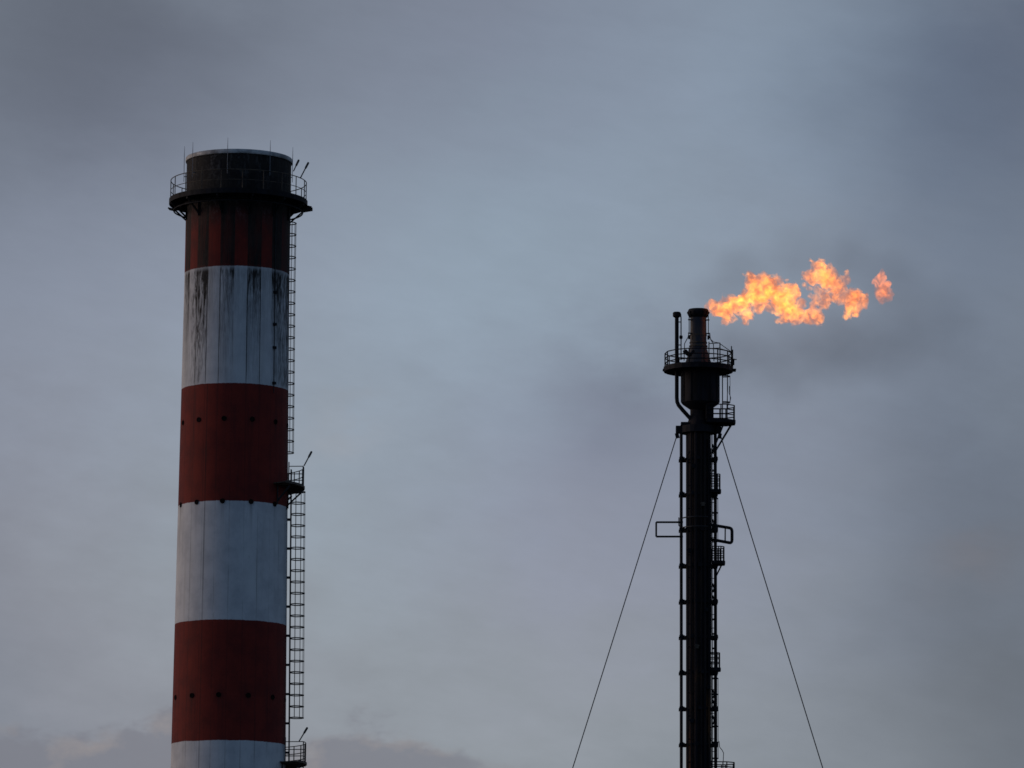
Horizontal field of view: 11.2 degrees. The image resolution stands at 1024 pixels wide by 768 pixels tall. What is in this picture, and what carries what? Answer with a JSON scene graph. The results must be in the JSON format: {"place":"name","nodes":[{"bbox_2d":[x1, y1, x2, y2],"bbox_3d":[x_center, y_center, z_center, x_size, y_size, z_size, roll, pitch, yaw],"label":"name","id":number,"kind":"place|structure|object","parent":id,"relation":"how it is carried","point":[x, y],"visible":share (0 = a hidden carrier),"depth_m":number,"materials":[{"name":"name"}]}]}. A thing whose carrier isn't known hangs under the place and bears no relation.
{"place":"outdoors","nodes":[
{"label":"outdoors","id":0,"kind":"place"},
{"bbox_2d":[0,0,1023,767],"label":"sky","id":1,"kind":"structure","parent":0,"point":[515,204],"materials":[{"name":"grey"}]},
{"label":"ground","id":2,"kind":"structure","parent":0,"visible":0},
{"bbox_2d":[168,140,312,767],"bbox_3d":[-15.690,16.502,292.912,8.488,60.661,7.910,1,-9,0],"label":"striped chimney","id":3,"kind":"object","parent":2,"relation":"on","point":[239,208],"visible":1,"depth_m":292.42,"materials":[{"name":"paint"}]},
{"bbox_2d":[655,308,736,767],"bbox_3d":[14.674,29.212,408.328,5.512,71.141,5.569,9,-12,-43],"label":"flare stack","id":4,"kind":"object","parent":2,"relation":"on","point":[699,372],"visible":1,"depth_m":410.38,"materials":[{"name":"black metal"}]},
{"bbox_2d":[572,436,676,767],"bbox_3d":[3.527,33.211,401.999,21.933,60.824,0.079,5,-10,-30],"label":"guy wire","id":5,"kind":"object","parent":4,"relation":"attached to","point":[624,601],"visible":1,"depth_m":407.62,"materials":[{"name":"metal"}]},
{"bbox_2d":[720,435,822,767],"bbox_3d":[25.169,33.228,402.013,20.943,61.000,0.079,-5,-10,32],"label":"guy wire","id":6,"kind":"object","parent":4,"relation":"attached to","point":[771,602],"visible":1,"depth_m":407.59,"materials":[{"name":"metal"}]}
]}

